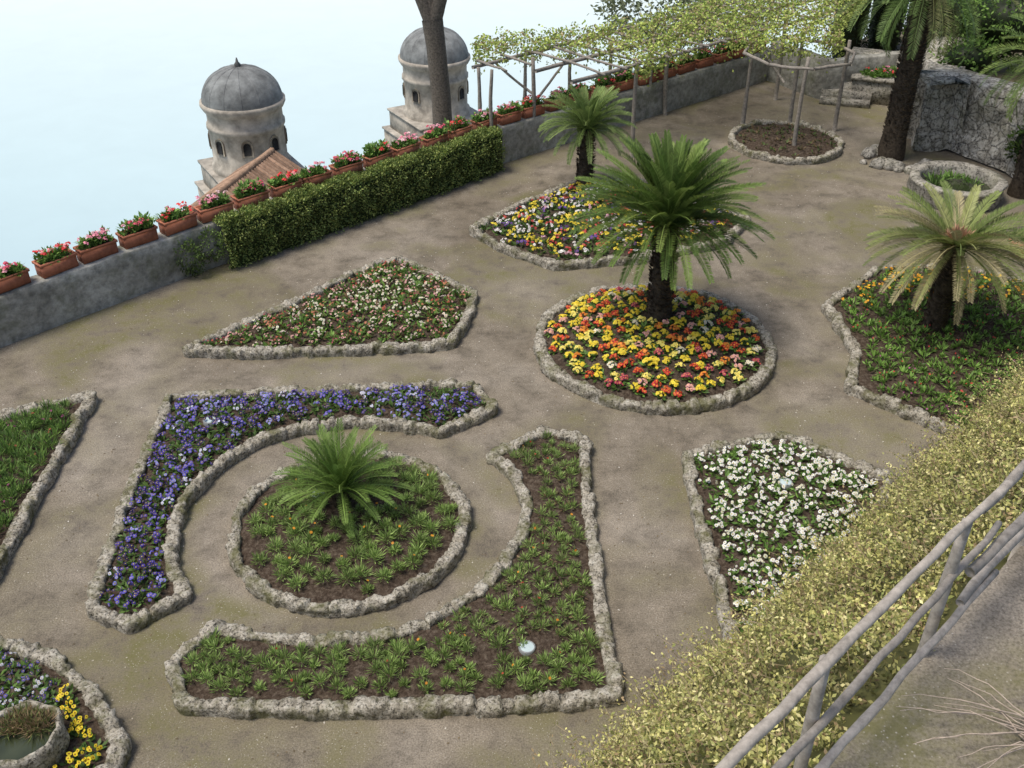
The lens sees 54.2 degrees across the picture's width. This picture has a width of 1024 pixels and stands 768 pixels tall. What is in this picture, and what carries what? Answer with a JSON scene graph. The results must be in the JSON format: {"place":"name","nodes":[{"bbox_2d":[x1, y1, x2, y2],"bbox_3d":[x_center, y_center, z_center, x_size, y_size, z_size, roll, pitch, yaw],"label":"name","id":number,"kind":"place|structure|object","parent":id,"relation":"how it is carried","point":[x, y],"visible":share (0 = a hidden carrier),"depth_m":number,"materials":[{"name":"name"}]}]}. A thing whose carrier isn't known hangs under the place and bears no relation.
{"place":"outdoors","nodes":[
{"label":"outdoors","id":0,"kind":"place"},
{"bbox_2d":[0,0,909,275],"bbox_3d":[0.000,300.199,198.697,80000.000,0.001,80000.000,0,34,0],"label":"sea","id":1,"kind":"structure","parent":0,"point":[102,118],"depth_m":1204.61,"materials":[{"name":"liquid"}]},
{"bbox_2d":[0,28,1023,767],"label":"ground","id":2,"kind":"structure","parent":0,"point":[816,250],"depth_m":17.17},
{"bbox_2d":[0,699,69,767],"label":"round stone basin","id":3,"kind":"object","parent":2,"relation":"on","point":[34,734],"visible":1,"depth_m":11.30,"materials":[{"name":"stone"}]},
{"bbox_2d":[0,390,99,579],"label":"green flower bed","id":4,"kind":"object","parent":2,"relation":"on","point":[39,441],"visible":1,"depth_m":16.07,"materials":[{"name":"green plant"}]},
{"bbox_2d":[0,635,131,767],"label":"corner flower bed","id":5,"kind":"object","parent":2,"relation":"on","point":[99,738],"visible":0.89,"depth_m":12.05,"materials":[{"name":"yellow plant"}]},
{"bbox_2d":[173,225,229,276],"bbox_3d":[-6.758,-2.820,21.444,1.355,1.087,0.698,-20,38,-27],"label":"ivy plant","id":6,"kind":"object","parent":2,"relation":"on","point":[197,256],"visible":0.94,"depth_m":21.40,"materials":[{"name":"green plant"}]},
{"bbox_2d":[84,379,498,634],"bbox_3d":[-3.158,1.526,15.484,5.863,0.364,5.869,0,34,0],"label":"pansy bed","id":7,"kind":"object","parent":2,"relation":"on","point":[196,445],"visible":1,"depth_m":16.42,"materials":[{"name":"plant"}]},
{"bbox_2d":[182,255,478,359],"bbox_3d":[-3.078,-1.167,19.517,3.743,0.401,5.481,26,41,33],"label":"flower bed","id":8,"kind":"object","parent":2,"relation":"on","point":[393,305],"visible":1,"depth_m":19.59,"materials":[{"name":"plant"}]},
{"bbox_2d":[226,448,472,617],"bbox_3d":[-2.377,1.967,14.725,3.588,0.465,3.595,0,34,0],"label":"round flower bed","id":9,"kind":"object","parent":2,"relation":"on","point":[322,565],"visible":0.82,"depth_m":14.28,"materials":[{"name":"green plant"}]},
{"bbox_2d":[268,417,414,538],"bbox_3d":[-2.501,1.379,14.675,2.174,1.300,2.090,0,34,0],"label":"sago palm","id":10,"kind":"object","parent":9,"relation":"on","point":[339,473],"visible":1,"depth_m":14.61,"materials":[{"name":"green plant"}]},
{"bbox_2d":[212,123,506,268],"bbox_3d":[-3.293,-4.669,24.011,8.407,1.415,0.804,-29,43,-36],"label":"hedge","id":11,"kind":"object","parent":2,"relation":"on","point":[308,212],"visible":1,"depth_m":23.58,"materials":[{"name":"green plant"}]},
{"bbox_2d":[0,48,770,347],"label":"parapet wall","id":12,"kind":"structure","parent":2,"relation":"on","point":[38,304],"depth_m":21.05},
{"bbox_2d":[0,261,30,293],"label":"flower box","id":13,"kind":"object","parent":12,"relation":"on","point":[14,275],"visible":1,"depth_m":18.93,"materials":[{"name":"ceramic"}]},
{"bbox_2d":[31,241,78,278],"bbox_3d":[-8.951,-2.474,19.502,0.523,0.558,0.812,25,41,33],"label":"flower box","id":14,"kind":"object","parent":12,"relation":"on","point":[60,258],"visible":1,"depth_m":19.41,"materials":[{"name":"ceramic"}]},
{"bbox_2d":[73,225,118,263],"bbox_3d":[-8.368,-2.822,20.024,0.517,0.562,0.842,28,43,35],"label":"flower box","id":15,"kind":"object","parent":12,"relation":"on","point":[95,245],"visible":0.99,"depth_m":19.93,"materials":[{"name":"ceramic"}]},
{"bbox_2d":[115,211,158,249],"bbox_3d":[-7.709,-3.186,20.549,0.520,0.589,0.842,28,43,36],"label":"flower box","id":16,"kind":"object","parent":12,"relation":"on","point":[140,229],"visible":1,"depth_m":20.50,"materials":[{"name":"ceramic"}]},
{"bbox_2d":[155,201,197,235],"bbox_3d":[-7.112,-3.522,21.092,0.505,0.551,0.864,26,42,34],"label":"flower box","id":17,"kind":"object","parent":12,"relation":"on","point":[170,221],"visible":1,"depth_m":21.02,"materials":[{"name":"ceramic"}]},
{"bbox_2d":[193,190,233,222],"bbox_3d":[-6.447,-3.875,21.624,0.792,0.552,0.482,-25,41,-33],"label":"flower box","id":18,"kind":"object","parent":12,"relation":"on","point":[209,208],"visible":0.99,"depth_m":21.53,"materials":[{"name":"ceramic"}]},
{"bbox_2d":[231,177,269,209],"bbox_3d":[-5.807,-4.259,22.136,0.910,0.628,0.556,-28,42,-35],"label":"flower box","id":19,"kind":"object","parent":12,"relation":"on","point":[245,194],"visible":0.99,"depth_m":22.04,"materials":[{"name":"ceramic"}]},
{"bbox_2d":[265,169,302,198],"bbox_3d":[-5.153,-4.551,22.656,0.522,0.540,0.878,29,43,36],"label":"flower box","id":20,"kind":"object","parent":12,"relation":"on","point":[278,185],"visible":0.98,"depth_m":22.56,"materials":[{"name":"ceramic"}]},
{"bbox_2d":[298,161,331,187],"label":"flower box","id":21,"kind":"object","parent":12,"relation":"on","point":[317,174],"visible":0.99,"depth_m":23.05,"materials":[{"name":"ceramic"}]},
{"bbox_2d":[328,150,363,177],"bbox_3d":[-3.902,-5.240,23.657,0.871,0.584,0.474,-25,41,-33],"label":"flower box","id":22,"kind":"object","parent":12,"relation":"on","point":[352,161],"visible":0.98,"depth_m":23.57,"materials":[{"name":"ceramic"}]},
{"bbox_2d":[362,138,393,167],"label":"flower box","id":23,"kind":"object","parent":12,"relation":"on","point":[373,153],"visible":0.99,"depth_m":24.06,"materials":[{"name":"ceramic"}]},
{"bbox_2d":[389,131,420,158],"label":"flower box","id":24,"kind":"object","parent":12,"relation":"on","point":[401,145],"visible":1,"depth_m":24.61,"materials":[{"name":"ceramic"}]},
{"bbox_2d":[418,123,448,147],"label":"flower box","id":25,"kind":"object","parent":12,"relation":"on","point":[435,135],"visible":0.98,"depth_m":25.16,"materials":[{"name":"ceramic"}]},
{"bbox_2d":[443,115,472,140],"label":"flower box","id":26,"kind":"object","parent":12,"relation":"on","point":[460,126],"visible":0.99,"depth_m":25.65,"materials":[{"name":"ceramic"}]},
{"bbox_2d":[470,107,497,129],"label":"flower box","id":27,"kind":"object","parent":12,"relation":"on","point":[482,117],"visible":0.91,"depth_m":26.21,"materials":[{"name":"ceramic"}]},
{"bbox_2d":[495,100,523,125],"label":"flower box","id":28,"kind":"object","parent":12,"relation":"on","point":[508,114],"visible":0.99,"depth_m":26.73,"materials":[{"name":"ceramic"}]},
{"bbox_2d":[520,95,545,118],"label":"flower box","id":29,"kind":"object","parent":12,"relation":"on","point":[528,107],"visible":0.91,"depth_m":27.17,"materials":[{"name":"ceramic"}]},
{"bbox_2d":[543,86,569,111],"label":"flower box","id":30,"kind":"object","parent":12,"relation":"on","point":[561,90],"visible":0.66,"depth_m":27.68,"materials":[{"name":"ceramic"}]},
{"bbox_2d":[568,82,591,101],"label":"flower box","id":31,"kind":"object","parent":12,"relation":"on","point":[580,84],"visible":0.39,"depth_m":28.18,"materials":[{"name":"ceramic"}]},
{"bbox_2d":[589,74,615,95],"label":"flower box","id":32,"kind":"object","parent":12,"relation":"on","point":[602,81],"visible":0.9,"depth_m":28.66,"materials":[{"name":"ceramic"}]},
{"bbox_2d":[611,69,633,91],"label":"flower box","id":33,"kind":"object","parent":12,"relation":"on","point":[622,84],"visible":0.79,"depth_m":29.10,"materials":[{"name":"ceramic"}]},
{"bbox_2d":[633,61,657,85],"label":"flower box","id":34,"kind":"object","parent":12,"relation":"on","point":[643,82],"visible":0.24,"depth_m":29.66,"materials":[{"name":"ceramic"}]},
{"bbox_2d":[657,57,677,79],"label":"flower box","id":35,"kind":"object","parent":12,"relation":"on","point":[671,72],"visible":0.33,"depth_m":30.14,"materials":[{"name":"ceramic"}]},
{"bbox_2d":[675,54,696,73],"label":"flower box","id":36,"kind":"object","parent":12,"relation":"on","point":[689,65],"visible":0.62,"depth_m":30.61,"materials":[{"name":"ceramic"}]},
{"bbox_2d":[693,47,714,68],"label":"flower box","id":37,"kind":"object","parent":12,"relation":"on","point":[707,61],"visible":0.76,"depth_m":31.06,"materials":[{"name":"ceramic"}]},
{"bbox_2d":[711,43,733,63],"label":"flower box","id":38,"kind":"object","parent":12,"relation":"on","point":[718,57],"visible":0.66,"depth_m":31.53,"materials":[{"name":"ceramic"}]},
{"bbox_2d":[732,37,747,58],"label":"flower box","id":39,"kind":"object","parent":12,"relation":"on","point":[739,54],"visible":0.37,"depth_m":31.99,"materials":[{"name":"ceramic"}]},
{"bbox_2d":[164,425,625,720],"bbox_3d":[-1.488,2.286,14.308,5.760,0.393,5.818,0,34,0],"label":"seedling bed","id":40,"kind":"object","parent":2,"relation":"on","point":[524,627],"visible":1,"depth_m":12.69,"materials":[{"name":"green plant"}]},
{"bbox_2d":[415,0,451,128],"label":"stone pine tree","id":41,"kind":"object","parent":2,"relation":"on","point":[432,12],"visible":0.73,"depth_m":31.02,"materials":[{"name":"brown plant"}]},
{"bbox_2d":[3,104,1013,764],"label":"fallen petals","id":42,"kind":"object","parent":2,"relation":"on","point":[453,446],"visible":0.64,"depth_m":16.87,"materials":[{"name":"plant"}]},
{"bbox_2d":[468,177,751,270],"bbox_3d":[2.471,-3.840,23.559,4.980,0.398,5.705,28,43,35],"label":"mixed pansy bed","id":43,"kind":"object","parent":2,"relation":"on","point":[534,230],"visible":0.45,"depth_m":22.98,"materials":[{"name":"multicoloured plant"}]},
{"bbox_2d":[538,84,637,187],"bbox_3d":[1.869,-6.116,24.916,2.530,2.595,2.585,0,34,0],"label":"sago palm","id":44,"kind":"object","parent":43,"relation":"on","point":[586,120],"visible":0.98,"depth_m":24.52,"materials":[{"name":"green plant"}]},
{"bbox_2d":[531,283,777,414],"bbox_3d":[2.704,-0.951,19.044,4.675,0.563,4.651,0,34,0],"label":"round primrose bed","id":45,"kind":"object","parent":2,"relation":"on","point":[616,348],"visible":0.94,"depth_m":18.38,"materials":[{"name":"plant"}]},
{"bbox_2d":[568,129,775,322],"bbox_3d":[2.863,-2.662,18.493,3.763,3.826,3.788,0,34,0],"label":"sago palm","id":46,"kind":"object","parent":45,"relation":"on","point":[672,195],"visible":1,"depth_m":17.77,"materials":[{"name":"green plant"}]},
{"bbox_2d":[470,0,866,157],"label":"pergola","id":47,"kind":"object","parent":2,"relation":"on","point":[734,16],"visible":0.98,"depth_m":27.64,"materials":[{"name":"green plant"}]},
{"bbox_2d":[587,0,772,53],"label":"olive tree","id":48,"kind":"object","parent":2,"relation":"on","point":[614,6],"visible":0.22,"depth_m":44.41,"materials":[{"name":"green plant"}]},
{"bbox_2d":[531,347,1023,767],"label":"shrub bank","id":49,"kind":"object","parent":2,"relation":"on","point":[719,710],"visible":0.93,"depth_m":8.92,"materials":[{"name":"yellow plant"}]},
{"bbox_2d":[727,119,844,164],"bbox_3d":[7.753,-6.948,28.292,3.270,0.357,3.239,0,34,0],"label":"pergola flower bed","id":50,"kind":"object","parent":2,"relation":"on","point":[769,140],"visible":0.98,"depth_m":28.00,"materials":[{"name":"brown soil"}]},
{"bbox_2d":[681,429,896,654],"bbox_3d":[4.352,2.093,14.618,3.347,0.373,4.877,0,34,0],"label":"white pansy bed","id":51,"kind":"object","parent":2,"relation":"on","point":[761,492],"visible":0.71,"depth_m":15.02,"materials":[{"name":"white plant"}]},
{"bbox_2d":[767,41,901,99],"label":"parapet wall","id":52,"kind":"structure","parent":2,"relation":"on","point":[817,81],"depth_m":31.59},
{"bbox_2d":[819,82,871,108],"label":"stone steps","id":53,"kind":"structure","parent":2,"relation":"on","point":[855,99],"depth_m":31.25,"materials":[{"name":"grey stone"}]},
{"bbox_2d":[819,0,882,57],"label":"cypress tree","id":54,"kind":"object","parent":2,"relation":"on","point":[852,35],"visible":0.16,"depth_m":35.49,"materials":[{"name":"green plant"}]},
{"bbox_2d":[849,47,899,105],"bbox_3d":[11.727,-9.812,31.945,2.096,1.100,2.311,14,36,20],"label":"stone planter","id":55,"kind":"object","parent":2,"relation":"on","point":[878,82],"visible":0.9,"depth_m":31.19,"materials":[{"name":"grey stone"}]},
{"bbox_2d":[861,0,909,50],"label":"cypress tree","id":56,"kind":"object","parent":2,"relation":"on","point":[875,44],"visible":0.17,"depth_m":36.02,"materials":[{"name":"green plant"}]},
{"bbox_2d":[859,144,931,174],"bbox_3d":[10.673,-5.864,26.909,2.831,0.417,1.488,27,42,34],"label":"rockery","id":57,"kind":"object","parent":2,"relation":"on","point":[885,163],"visible":0.36,"depth_m":26.79,"materials":[{"name":"stone"}]},
{"bbox_2d":[821,262,1023,437],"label":"marigold bed","id":58,"kind":"object","parent":2,"relation":"on","point":[904,363],"visible":0.77,"depth_m":18.81,"materials":[{"name":"green plant"}]},
{"bbox_2d":[863,179,1023,332],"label":"sago palm","id":59,"kind":"object","parent":58,"relation":"on","point":[957,234],"visible":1,"depth_m":18.27,"materials":[{"name":"green plant"}]},
{"bbox_2d":[832,0,1022,160],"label":"date palm","id":60,"kind":"object","parent":2,"relation":"on","point":[908,72],"visible":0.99,"depth_m":25.62,"materials":[{"name":"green plant"}]},
{"bbox_2d":[888,0,1022,75],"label":"shrub","id":61,"kind":"object","parent":2,"relation":"on","point":[902,18],"visible":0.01,"depth_m":33.86,"materials":[{"name":"green plant"}]},
{"bbox_2d":[906,160,1007,212],"bbox_3d":[11.132,-4.991,25.080,2.302,0.638,2.318,0,34,0],"label":"stone planter","id":62,"kind":"object","parent":2,"relation":"on","point":[964,177],"visible":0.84,"depth_m":25.22,"materials":[{"name":"stone"}]},
{"bbox_2d":[907,35,1023,175],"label":"rubble stone wall","id":63,"kind":"structure","parent":2,"relation":"on","point":[952,112],"depth_m":27.11,"materials":[{"name":"grey stone"}]},
{"bbox_2d":[896,0,1023,77],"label":"shrub","id":64,"kind":"object","parent":63,"relation":"on","point":[976,61],"visible":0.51,"depth_m":27.96,"materials":[{"name":"green plant"}]},
{"bbox_2d":[978,13,1023,199],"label":"date palm","id":65,"kind":"object","parent":2,"relation":"on","point":[1016,188],"visible":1,"depth_m":24.27,"materials":[{"name":"green plant"}]},
{"bbox_2d":[1004,124,1023,162],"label":"shrub","id":66,"kind":"object","parent":2,"relation":"on","point":[1017,143],"visible":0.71,"depth_m":25.78,"materials":[{"name":"green plant"}]},
{"bbox_2d":[1007,226,1023,259],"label":"shrub","id":67,"kind":"object","parent":2,"relation":"on","point":[1018,242],"visible":0.31,"depth_m":22.21,"materials":[{"name":"green plant"}]},
{"bbox_2d":[829,546,1023,767],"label":"path","id":68,"kind":"structure","parent":0,"point":[982,639],"depth_m":6.39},
{"bbox_2d":[715,459,1023,767],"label":"wooden railing","id":69,"kind":"object","parent":68,"relation":"on","point":[982,571],"visible":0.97,"depth_m":5.76,"materials":[{"name":"grey wood"}]},
{"bbox_2d":[896,668,1023,767],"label":"bare shrub","id":70,"kind":"object","parent":68,"relation":"on","point":[1019,733],"visible":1,"depth_m":6.12,"materials":[{"name":"grey plant"}]},
{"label":"hillside","id":71,"kind":"structure","parent":0,"visible":0},
{"bbox_2d":[186,147,302,219],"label":"church building","id":72,"kind":"structure","parent":71,"relation":"on","point":[270,162],"depth_m":48.87,"materials":[{"name":"tile"}]},
{"bbox_2d":[194,57,304,196],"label":"church tower","id":73,"kind":"structure","parent":71,"relation":"on","point":[241,105],"depth_m":51.97,"materials":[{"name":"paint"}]},
{"bbox_2d":[382,27,477,148],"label":"church tower","id":74,"kind":"structure","parent":71,"relation":"on","point":[413,115],"depth_m":63.90,"materials":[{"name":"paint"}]}
]}

